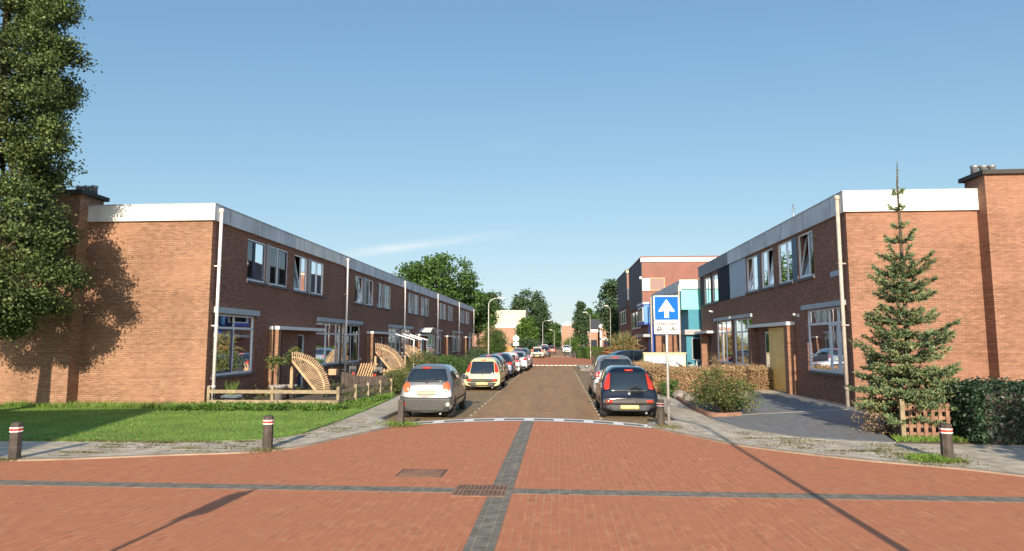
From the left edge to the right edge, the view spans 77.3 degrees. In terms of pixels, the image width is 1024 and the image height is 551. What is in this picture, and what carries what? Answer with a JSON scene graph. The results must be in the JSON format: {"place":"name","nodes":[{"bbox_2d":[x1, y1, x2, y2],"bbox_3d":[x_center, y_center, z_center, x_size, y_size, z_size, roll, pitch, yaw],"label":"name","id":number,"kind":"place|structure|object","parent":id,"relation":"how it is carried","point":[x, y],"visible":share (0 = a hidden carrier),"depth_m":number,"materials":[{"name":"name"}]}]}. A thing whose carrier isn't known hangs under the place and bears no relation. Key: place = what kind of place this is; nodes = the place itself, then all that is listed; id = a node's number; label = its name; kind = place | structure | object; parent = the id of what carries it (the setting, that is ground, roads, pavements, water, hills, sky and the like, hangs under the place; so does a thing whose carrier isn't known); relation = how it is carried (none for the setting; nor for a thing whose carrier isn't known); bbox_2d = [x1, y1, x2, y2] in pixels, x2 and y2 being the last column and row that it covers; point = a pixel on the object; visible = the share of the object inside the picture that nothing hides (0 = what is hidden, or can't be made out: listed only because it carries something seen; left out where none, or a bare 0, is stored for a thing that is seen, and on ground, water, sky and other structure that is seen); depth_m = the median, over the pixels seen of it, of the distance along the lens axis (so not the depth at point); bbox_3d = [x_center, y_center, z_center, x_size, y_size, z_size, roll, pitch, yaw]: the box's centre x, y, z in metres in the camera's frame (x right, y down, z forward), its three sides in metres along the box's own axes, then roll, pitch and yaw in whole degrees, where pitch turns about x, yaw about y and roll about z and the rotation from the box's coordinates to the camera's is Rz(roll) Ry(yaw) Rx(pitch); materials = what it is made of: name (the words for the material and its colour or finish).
{"place":"outdoors","nodes":[
{"label":"outdoors","id":0,"kind":"place"},
{"bbox_2d":[0,395,396,441],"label":"lawn","id":1,"kind":"structure","parent":0,"point":[173,430],"depth_m":16.07,"materials":[{"name":"plant"}]},
{"bbox_2d":[0,0,102,347],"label":"leafy tree","id":2,"kind":"object","parent":1,"relation":"on","point":[42,89],"visible":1,"depth_m":18.69,"materials":[{"name":"green plant"}]},
{"bbox_2d":[1,391,394,408],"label":"long grass","id":3,"kind":"structure","parent":1,"relation":"on","point":[27,404],"depth_m":20.27,"materials":[{"name":"green plant"}]},
{"bbox_2d":[206,378,392,403],"bbox_3d":[-6.314,4.057,21.796,6.846,0.710,3.064,5,-8,-41],"label":"rail fence","id":4,"kind":"object","parent":1,"relation":"on","point":[337,392],"visible":0.79,"depth_m":20.58,"materials":[{"name":"grey wood"}]},
{"bbox_2d":[0,373,464,458],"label":"pavement","id":5,"kind":"structure","parent":0,"point":[37,449],"depth_m":13.00,"materials":[{"name":"concrete"}]},
{"bbox_2d":[8,422,23,458],"bbox_3d":[-8.900,3.004,11.473,0.194,0.742,0.194,-2,-6,17],"label":"bollard","id":6,"kind":"object","parent":5,"relation":"on","point":[15,439],"visible":0.97,"depth_m":11.41,"materials":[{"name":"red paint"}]},
{"bbox_2d":[262,415,273,448],"bbox_3d":[-4.782,3.115,12.543,0.194,0.742,0.194,0,-6,5],"label":"bollard","id":7,"kind":"object","parent":5,"relation":"on","point":[268,425],"visible":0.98,"depth_m":12.48,"materials":[{"name":"red paint"}]},
{"bbox_2d":[0,418,987,469],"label":"joint weeds","id":8,"kind":"object","parent":5,"relation":"on","point":[672,426],"visible":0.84,"depth_m":12.86,"materials":[{"name":"green plant"}]},
{"bbox_2d":[289,236,345,387],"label":"terrace house","id":9,"kind":"structure","parent":0,"point":[317,296],"depth_m":30.85,"materials":[{"name":"brick"}]},
{"bbox_2d":[297,334,303,387],"bbox_3d":[-9.618,3.858,28.773,0.120,2.400,0.900,0,-6,4],"label":"door","id":10,"kind":"structure","parent":9,"relation":"in","point":[300,337],"depth_m":29.03,"materials":[{"name":"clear glass"}]},
{"bbox_2d":[293,254,308,294],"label":"window","id":11,"kind":"structure","parent":9,"relation":"in","point":[302,281],"depth_m":29.03,"materials":[{"name":"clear glass"}]},
{"bbox_2d":[310,260,324,297],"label":"window","id":12,"kind":"structure","parent":9,"relation":"in","point":[317,267],"depth_m":30.81,"materials":[{"name":"clear glass"}]},
{"bbox_2d":[315,322,341,366],"bbox_3d":[-9.242,3.472,32.243,0.202,2.180,3.640,0,-6,4],"label":"window","id":13,"kind":"structure","parent":9,"relation":"in","point":[327,341],"depth_m":32.35,"materials":[{"name":"clear glass"}]},
{"bbox_2d":[246,358,470,404],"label":"garden soil","id":14,"kind":"structure","parent":0,"point":[313,397],"depth_m":24.45,"materials":[{"name":"soil"}]},
{"bbox_2d":[158,393,391,411],"bbox_3d":[-6.841,4.119,20.289,7.589,0.380,3.754,4,-7,-31],"label":"ground cover","id":15,"kind":"object","parent":14,"relation":"on","point":[237,406],"visible":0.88,"depth_m":19.43,"materials":[{"name":"green plant"}]},
{"bbox_2d":[264,353,287,399],"bbox_3d":[-8.494,3.640,23.073,0.847,1.702,0.746,0,-6,4],"label":"potted plant","id":16,"kind":"object","parent":14,"relation":"on","point":[274,360],"visible":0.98,"depth_m":22.97,"materials":[{"name":"plant"}]},
{"bbox_2d":[284,346,307,397],"bbox_3d":[-8.169,3.605,23.991,1.259,1.960,0.698,-4,-7,33],"label":"potted plant","id":17,"kind":"object","parent":14,"relation":"on","point":[288,358],"visible":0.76,"depth_m":24.02,"materials":[{"name":"plant"}]},
{"bbox_2d":[289,351,330,398],"bbox_3d":[-7.439,3.678,23.637,1.523,1.742,0.115,0,-6,4],"label":"fan trellis","id":18,"kind":"object","parent":14,"relation":"on","point":[313,365],"visible":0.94,"depth_m":23.64,"materials":[{"name":"brown wood"}]},
{"bbox_2d":[212,354,475,399],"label":"garden plants","id":19,"kind":"object","parent":14,"relation":"on","point":[266,394],"visible":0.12,"depth_m":24.82,"materials":[{"name":"green plant"}]},
{"bbox_2d":[341,372,394,391],"bbox_3d":[-5.986,4.443,26.627,2.426,0.834,0.108,-1,-6,14],"label":"board fence","id":20,"kind":"object","parent":14,"relation":"on","point":[349,378],"visible":0.54,"depth_m":26.68,"materials":[{"name":"brown wood"}]},
{"bbox_2d":[374,343,405,370],"bbox_3d":[-6.295,4.523,33.243,1.719,2.035,0.115,0,-6,4],"label":"fan trellis","id":21,"kind":"object","parent":14,"relation":"on","point":[392,355],"visible":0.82,"depth_m":33.27,"materials":[{"name":"brown wood"}]},
{"bbox_2d":[377,367,408,393],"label":"garden shrub","id":22,"kind":"object","parent":14,"relation":"on","point":[398,382],"visible":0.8,"depth_m":25.73,"materials":[{"name":"green plant"}]},
{"bbox_2d":[400,348,441,371],"bbox_3d":[-4.385,4.540,31.498,1.948,1.978,3.380,0,-6,4],"label":"garden shrub","id":23,"kind":"object","parent":14,"relation":"on","point":[419,360],"visible":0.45,"depth_m":31.23,"materials":[{"name":"green plant"}]},
{"bbox_2d":[432,354,466,376],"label":"garden shrub","id":24,"kind":"object","parent":14,"relation":"on","point":[449,361],"visible":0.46,"depth_m":36.73,"materials":[{"name":"green plant"}]},
{"bbox_2d":[419,287,436,362],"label":"terrace house","id":25,"kind":"structure","parent":0,"point":[428,310],"depth_m":56.63,"materials":[{"name":"brick"}]},
{"bbox_2d":[447,298,458,357],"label":"terrace house","id":26,"kind":"structure","parent":0,"point":[452,331],"depth_m":70.20,"materials":[{"name":"brick"}]},
{"bbox_2d":[466,305,473,356],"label":"terrace house","id":27,"kind":"structure","parent":0,"point":[470,323],"depth_m":83.62,"materials":[{"name":"brick"}]},
{"bbox_2d":[472,325,517,345],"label":"brick house","id":28,"kind":"structure","parent":0,"point":[508,331],"depth_m":149.91,"materials":[{"name":"orange brick"}]},
{"bbox_2d":[494,310,527,324],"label":"flat block","id":29,"kind":"structure","parent":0,"point":[509,317],"depth_m":182.25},
{"bbox_2d":[0,0,1023,342],"label":"sky","id":30,"kind":"structure","parent":0,"point":[552,147],"materials":[{"name":"blue"}]},
{"bbox_2d":[469,365,599,419],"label":"road","id":31,"kind":"structure","parent":0,"point":[535,391],"depth_m":24.48,"materials":[{"name":"brick"}]},
{"bbox_2d":[417,418,654,428],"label":"ramp","id":32,"kind":"structure","parent":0,"point":[549,420],"depth_m":16.94,"materials":[{"name":"paint"}]},
{"bbox_2d":[413,418,651,427],"bbox_3d":[0.385,3.832,16.706,6.480,0.001,1.990,0,-6,4],"label":"ramp marking","id":33,"kind":"object","parent":32,"relation":"on","point":[532,419],"visible":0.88,"depth_m":17.09,"materials":[{"name":"paint"}]},
{"bbox_2d":[532,357,594,365],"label":"road crossing","id":34,"kind":"object","parent":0,"point":[554,361],"visible":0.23,"depth_m":68.98,"materials":[{"name":"brick"}]},
{"bbox_2d":[561,322,579,346],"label":"brick house","id":35,"kind":"structure","parent":0,"point":[566,330],"depth_m":188.62,"materials":[{"name":"brown brick"}]},
{"bbox_2d":[585,319,608,346],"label":"gabled house","id":36,"kind":"structure","parent":0,"point":[598,338],"depth_m":149.77,"materials":[{"name":"brick"}]},
{"bbox_2d":[472,343,894,440],"bbox_3d":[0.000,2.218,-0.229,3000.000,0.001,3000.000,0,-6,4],"label":"ground","id":37,"kind":"structure","parent":0,"point":[887,434],"depth_m":103.47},
{"bbox_2d":[0,185,300,405],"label":"terrace house","id":38,"kind":"structure","parent":37,"relation":"on","point":[189,303],"depth_m":21.42,"materials":[{"name":"brick"}]},
{"bbox_2d":[210,313,255,379],"bbox_3d":[-9.924,2.512,22.846,0.202,2.200,3.100,0,-6,4],"label":"window","id":39,"kind":"structure","parent":38,"relation":"in","point":[234,343],"depth_m":23.03,"materials":[{"name":"clear glass"}]},
{"bbox_2d":[246,238,267,285],"bbox_3d":[-9.945,-0.496,24.585,0.450,1.680,1.670,0,-6,4],"label":"window","id":40,"kind":"structure","parent":38,"relation":"in","point":[258,248],"depth_m":24.80,"materials":[{"name":"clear glass"}]},
{"bbox_2d":[269,246,289,289],"bbox_3d":[-9.802,-0.292,26.559,0.450,1.680,1.850,0,-6,4],"label":"window","id":41,"kind":"structure","parent":38,"relation":"in","point":[276,284],"depth_m":26.85,"materials":[{"name":"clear glass"}]},
{"bbox_2d":[340,256,382,380],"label":"terrace house","id":42,"kind":"structure","parent":37,"relation":"on","point":[359,317],"depth_m":37.57,"materials":[{"name":"brick"}]},
{"bbox_2d":[341,324,360,364],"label":"window","id":43,"kind":"structure","parent":42,"relation":"in","point":[348,361],"depth_m":35.81,"materials":[{"name":"clear glass"}]},
{"bbox_2d":[355,275,364,305],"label":"window","id":44,"kind":"structure","parent":42,"relation":"in","point":[359,293],"depth_m":37.63,"materials":[{"name":"clear glass"}]},
{"bbox_2d":[376,270,403,372],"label":"terrace house","id":45,"kind":"structure","parent":37,"relation":"on","point":[389,305],"depth_m":44.12,"materials":[{"name":"brick"}]},
{"bbox_2d":[395,279,427,368],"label":"terrace house","id":46,"kind":"structure","parent":37,"relation":"on","point":[410,335],"depth_m":50.32,"materials":[{"name":"brick"}]},
{"bbox_2d":[391,251,489,318],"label":"broad tree","id":47,"kind":"object","parent":37,"relation":"on","point":[432,273],"visible":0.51,"depth_m":97.58,"materials":[{"name":"green plant"}]},
{"bbox_2d":[435,293,451,359],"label":"terrace house","id":48,"kind":"structure","parent":37,"relation":"on","point":[441,336],"depth_m":63.75,"materials":[{"name":"brick"}]},
{"bbox_2d":[457,302,468,358],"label":"terrace house","id":49,"kind":"structure","parent":37,"relation":"on","point":[462,337],"depth_m":76.91,"materials":[{"name":"brick"}]},
{"bbox_2d":[460,291,501,350],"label":"broad tree","id":50,"kind":"object","parent":37,"relation":"on","point":[480,322],"visible":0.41,"depth_m":102.93,"materials":[{"name":"green plant"}]},
{"bbox_2d":[475,325,507,353],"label":"garden shrub","id":51,"kind":"object","parent":37,"relation":"on","point":[484,339],"visible":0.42,"depth_m":91.66,"materials":[{"name":"green plant"}]},
{"bbox_2d":[489,330,508,353],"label":"garden shrub","id":52,"kind":"object","parent":37,"relation":"on","point":[495,343],"visible":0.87,"depth_m":85.61,"materials":[{"name":"green plant"}]},
{"bbox_2d":[0,421,1023,550],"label":"road plateau","id":53,"kind":"structure","parent":37,"relation":"on","point":[575,456],"depth_m":8.45,"materials":[{"name":"brick"}]},
{"bbox_2d":[395,469,447,476],"bbox_3d":[-1.446,3.177,10.269,0.740,0.031,0.580,0,-6,4],"label":"manhole cover","id":54,"kind":"object","parent":53,"relation":"on","point":[422,473],"visible":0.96,"depth_m":10.21,"materials":[{"name":"metal"}]},
{"bbox_2d":[0,421,1023,550],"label":"brick band","id":55,"kind":"object","parent":53,"relation":"on","point":[485,533],"visible":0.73,"depth_m":8.94,"materials":[{"name":"brick"}]},
{"bbox_2d":[450,484,507,496],"bbox_3d":[-0.450,3.052,9.061,0.740,0.032,0.700,0,-6,4],"label":"drain grate","id":56,"kind":"object","parent":55,"relation":"on","point":[470,490],"visible":1,"depth_m":9.03,"materials":[{"name":"metal"}]},
{"bbox_2d":[0,425,1023,476],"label":"flush kerb","id":57,"kind":"structure","parent":53,"relation":"on","point":[663,429],"depth_m":11.82,"materials":[{"name":"concrete"}]},
{"bbox_2d":[507,335,541,352],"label":"garden shrub","id":58,"kind":"object","parent":37,"relation":"on","point":[526,342],"visible":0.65,"depth_m":105.96,"materials":[{"name":"green plant"}]},
{"bbox_2d":[386,366,666,423],"bbox_3d":[1.881,6.011,36.788,8.200,0.055,44.500,0,-6,4],"label":"parking bay","id":59,"kind":"object","parent":37,"relation":"on","point":[477,397],"visible":0.06,"depth_m":19.70,"materials":[{"name":"brick"}]},
{"bbox_2d":[400,363,468,416],"bbox_3d":[-2.323,3.452,19.672,1.850,1.516,3.478,0,-6,3],"label":"parked car","id":60,"kind":"object","parent":59,"relation":"on","point":[435,387],"visible":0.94,"depth_m":18.12,"materials":[{"name":"silver paint"}]},
{"bbox_2d":[464,357,507,389],"bbox_3d":[-1.207,4.537,29.950,1.966,1.472,3.465,0,-6,4],"label":"parked car","id":61,"kind":"object","parent":59,"relation":"on","point":[484,371],"visible":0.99,"depth_m":28.43,"materials":[{"name":"yellow paint"}]},
{"bbox_2d":[479,354,510,379],"bbox_3d":[-1.143,5.106,35.531,2.076,1.486,4.221,0,-6,4],"label":"parked car","id":62,"kind":"object","parent":59,"relation":"on","point":[500,358],"visible":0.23,"depth_m":34.65,"materials":[{"name":"paint"}]},
{"bbox_2d":[493,353,518,377],"bbox_3d":[-0.642,5.577,40.083,2.076,1.486,4.221,0,-6,4],"label":"parked car","id":63,"kind":"object","parent":59,"relation":"on","point":[512,366],"visible":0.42,"depth_m":38.54,"materials":[{"name":"silver paint"}]},
{"bbox_2d":[584,355,633,398],"bbox_3d":[3.991,3.991,25.593,2.096,1.662,4.231,0,-6,4],"label":"parked car","id":64,"kind":"object","parent":59,"relation":"on","point":[601,363],"visible":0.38,"depth_m":23.95,"materials":[{"name":"paint"}]},
{"bbox_2d":[591,365,657,416],"bbox_3d":[3.454,3.492,19.842,1.965,1.472,3.465,0,-6,4],"label":"parked car","id":65,"kind":"object","parent":59,"relation":"on","point":[627,388],"visible":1,"depth_m":18.31,"materials":[{"name":"paint"}]},
{"bbox_2d":[376,365,894,442],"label":"kerb","id":66,"kind":"structure","parent":59,"relation":"on","point":[395,412],"depth_m":16.94,"materials":[{"name":"concrete"}]},
{"bbox_2d":[657,399,664,424],"bbox_3d":[3.734,3.477,16.051,0.194,0.742,0.194,4,-7,-33],"label":"bollard","id":67,"kind":"object","parent":59,"relation":"on","point":[660,412],"visible":0.98,"depth_m":15.98,"materials":[{"name":"red paint"}]},
{"bbox_2d":[513,315,540,347],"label":"tree","id":68,"kind":"object","parent":37,"relation":"on","point":[524,326],"visible":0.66,"depth_m":140.35,"materials":[{"name":"green plant"}]},
{"bbox_2d":[504,287,552,347],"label":"tree","id":69,"kind":"object","parent":37,"relation":"on","point":[538,309],"visible":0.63,"depth_m":202.81,"materials":[{"name":"green plant"}]},
{"bbox_2d":[546,322,561,347],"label":"tree","id":70,"kind":"object","parent":37,"relation":"on","point":[553,334],"visible":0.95,"depth_m":202.35,"materials":[{"name":"green plant"}]},
{"bbox_2d":[569,300,591,345],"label":"poplar tree","id":71,"kind":"object","parent":37,"relation":"on","point":[582,322],"visible":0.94,"depth_m":138.14,"materials":[{"name":"green plant"}]},
{"bbox_2d":[586,346,611,358],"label":"garden hedge","id":72,"kind":"object","parent":37,"relation":"on","point":[597,351],"visible":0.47,"depth_m":78.30,"materials":[{"name":"green plant"}]},
{"bbox_2d":[593,278,618,333],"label":"broad tree","id":73,"kind":"object","parent":37,"relation":"on","point":[610,288],"visible":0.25,"depth_m":101.93,"materials":[{"name":"green plant"}]},
{"bbox_2d":[617,269,630,337],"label":"clad block","id":74,"kind":"structure","parent":37,"relation":"on","point":[623,301],"depth_m":80.92,"materials":[{"name":"brick"}]},
{"bbox_2d":[636,302,658,351],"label":"infill house","id":75,"kind":"structure","parent":37,"relation":"on","point":[644,317],"depth_m":56.85,"materials":[{"name":"paint"}]},
{"bbox_2d":[628,256,717,350],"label":"clad block","id":76,"kind":"structure","parent":37,"relation":"on","point":[649,276],"depth_m":61.47,"materials":[{"name":"brick"}]},
{"bbox_2d":[649,278,664,290],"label":"window","id":77,"kind":"structure","parent":76,"relation":"in","point":[656,284],"depth_m":61.29,"materials":[{"name":"beige glass"}]},
{"bbox_2d":[650,280,701,365],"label":"infill house","id":78,"kind":"structure","parent":37,"relation":"on","point":[687,338],"depth_m":42.57,"materials":[{"name":"teal paint"}]},
{"bbox_2d":[691,338,700,359],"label":"window","id":79,"kind":"structure","parent":78,"relation":"in","point":[696,355],"depth_m":42.24,"materials":[{"name":"black glass"}]},
{"bbox_2d":[664,394,737,417],"bbox_3d":[9.524,6.095,38.140,5.250,0.116,41.700,0,-6,4],"label":"garden bed","id":80,"kind":"object","parent":37,"relation":"on","point":[713,409],"visible":0.08,"depth_m":20.36,"materials":[{"name":"soil"}]},
{"bbox_2d":[632,360,672,393],"bbox_3d":[6.295,4.534,29.270,1.209,1.224,7.582,0,-6,4],"label":"beech hedge","id":81,"kind":"object","parent":80,"relation":"on","point":[656,372],"visible":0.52,"depth_m":25.84,"materials":[{"name":"brown plant"}]},
{"bbox_2d":[642,352,685,366],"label":"panel wall","id":82,"kind":"structure","parent":80,"relation":"on","point":[679,357],"depth_m":37.16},
{"bbox_2d":[654,378,683,396],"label":"garden shrub","id":83,"kind":"object","parent":80,"relation":"on","point":[664,385],"visible":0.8,"depth_m":24.43,"materials":[{"name":"green plant"}]},
{"bbox_2d":[676,396,741,416],"bbox_3d":[5.800,4.165,20.503,0.959,0.130,5.582,0,-6,-4],"label":"bed edging","id":84,"kind":"object","parent":80,"relation":"on","point":[695,408],"visible":0.86,"depth_m":18.15,"materials":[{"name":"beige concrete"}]},
{"bbox_2d":[660,363,773,392],"bbox_3d":[8.637,4.308,27.162,5.922,1.245,1.475,3,-7,-27],"label":"beech hedge","id":85,"kind":"object","parent":80,"relation":"on","point":[760,375],"visible":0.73,"depth_m":27.03,"materials":[{"name":"brown plant"}]},
{"bbox_2d":[682,361,763,412],"bbox_3d":[6.183,3.279,18.758,2.375,1.583,2.224,0,-6,4],"label":"garden shrub","id":86,"kind":"object","parent":80,"relation":"on","point":[725,397],"visible":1,"depth_m":18.64,"materials":[{"name":"green plant"}]},
{"bbox_2d":[695,252,732,371],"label":"terrace house","id":87,"kind":"structure","parent":37,"relation":"on","point":[715,333],"depth_m":38.08,"materials":[{"name":"brick"}]},
{"bbox_2d":[717,320,732,365],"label":"window","id":88,"kind":"structure","parent":87,"relation":"in","point":[724,334],"depth_m":36.24,"materials":[{"name":"clear glass"}]},
{"bbox_2d":[770,164,1023,407],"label":"terrace house","id":89,"kind":"structure","parent":37,"relation":"on","point":[971,233],"depth_m":20.55,"materials":[{"name":"brick"}]},
{"bbox_2d":[776,239,793,286],"bbox_3d":[11.293,-0.499,26.447,0.190,1.810,1.820,0,-6,4],"label":"window","id":90,"kind":"structure","parent":89,"relation":"in","point":[784,249],"depth_m":26.56,"materials":[{"name":"clear glass"}]},
{"bbox_2d":[796,230,814,281],"bbox_3d":[11.262,-0.728,24.230,0.449,1.810,1.670,0,-6,4],"label":"window","id":91,"kind":"structure","parent":89,"relation":"in","point":[808,276],"depth_m":24.43,"materials":[{"name":"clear glass"}]},
{"bbox_2d":[806,307,848,377],"bbox_3d":[11.028,2.317,22.471,0.190,2.330,3.370,0,-6,4],"label":"window","id":92,"kind":"structure","parent":89,"relation":"in","point":[824,325],"depth_m":22.58,"materials":[{"name":"clear glass"}]},
{"bbox_2d":[727,229,779,390],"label":"terrace house","id":93,"kind":"structure","parent":0,"point":[752,273],"depth_m":30.25,"materials":[{"name":"brick"}]},
{"bbox_2d":[734,318,751,366],"bbox_3d":[11.755,3.417,32.485,0.190,2.460,3.470,0,-6,4],"label":"window","id":94,"kind":"structure","parent":93,"relation":"in","point":[741,330],"depth_m":32.89,"materials":[{"name":"clear glass"}]},
{"bbox_2d":[745,255,758,294],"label":"window","id":95,"kind":"structure","parent":93,"relation":"in","point":[753,283],"depth_m":30.92,"materials":[{"name":"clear glass"}]},
{"bbox_2d":[759,248,774,290],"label":"window","id":96,"kind":"structure","parent":93,"relation":"in","point":[767,276],"depth_m":28.89,"materials":[{"name":"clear glass"}]},
{"bbox_2d":[579,365,1023,473],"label":"pavement","id":97,"kind":"structure","parent":0,"point":[1006,458],"depth_m":12.75,"materials":[{"name":"concrete"}]},
{"bbox_2d":[602,329,643,353],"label":"palm shrub","id":98,"kind":"object","parent":97,"relation":"on","point":[622,342],"visible":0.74,"depth_m":51.28,"materials":[{"name":"green plant"}]},
{"bbox_2d":[609,350,644,361],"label":"parked car","id":99,"kind":"object","parent":97,"relation":"on","point":[635,355],"visible":0.23,"depth_m":45.39,"materials":[{"name":"paint"}]},
{"bbox_2d":[653,296,679,424],"bbox_3d":[3.864,2.174,15.908,0.630,3.345,0.105,0,-6,4],"label":"traffic sign","id":100,"kind":"object","parent":97,"relation":"on","point":[666,311],"visible":1,"depth_m":15.97,"materials":[{"name":"metal"}]},
{"bbox_2d":[372,420,974,464],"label":"green weeds","id":101,"kind":"object","parent":97,"relation":"on","point":[923,456],"visible":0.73,"depth_m":13.37,"materials":[{"name":"green plant"}]},
{"bbox_2d":[938,423,953,460],"bbox_3d":[7.681,2.987,11.310,0.194,0.742,0.194,-1,-6,7],"label":"bollard","id":102,"kind":"object","parent":97,"relation":"on","point":[946,439],"visible":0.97,"depth_m":11.25,"materials":[{"name":"red paint"}]},
{"bbox_2d":[713,392,895,442],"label":"driveway","id":103,"kind":"structure","parent":0,"point":[832,423],"depth_m":17.07,"materials":[{"name":"concrete"}]},
{"bbox_2d":[865,409,1023,444],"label":"side garden soil","id":104,"kind":"structure","parent":0,"point":[936,442],"depth_m":13.28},
{"bbox_2d":[847,393,907,434],"bbox_3d":[8.524,3.255,14.792,1.262,1.103,1.406,-5,-8,41],"label":"garden shrub","id":105,"kind":"object","parent":104,"relation":"on","point":[882,427],"visible":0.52,"depth_m":14.68,"materials":[{"name":"green plant"}]},
{"bbox_2d":[842,164,967,431],"bbox_3d":[8.999,0.462,14.687,2.607,6.301,2.605,0,-6,4],"label":"spruce tree","id":106,"kind":"object","parent":104,"relation":"on","point":[903,272],"visible":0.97,"depth_m":14.40,"materials":[{"name":"green plant"}]},
{"bbox_2d":[898,399,951,438],"bbox_3d":[8.940,3.132,13.820,1.090,0.910,0.110,0,-6,4],"label":"lattice fence","id":107,"kind":"object","parent":104,"relation":"on","point":[918,426],"visible":0.56,"depth_m":13.83,"materials":[{"name":"red wood"}]},
{"bbox_2d":[926,375,1023,444],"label":"laurel hedge","id":108,"kind":"object","parent":104,"relation":"on","point":[991,411],"visible":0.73,"depth_m":13.16,"materials":[{"name":"green plant"}]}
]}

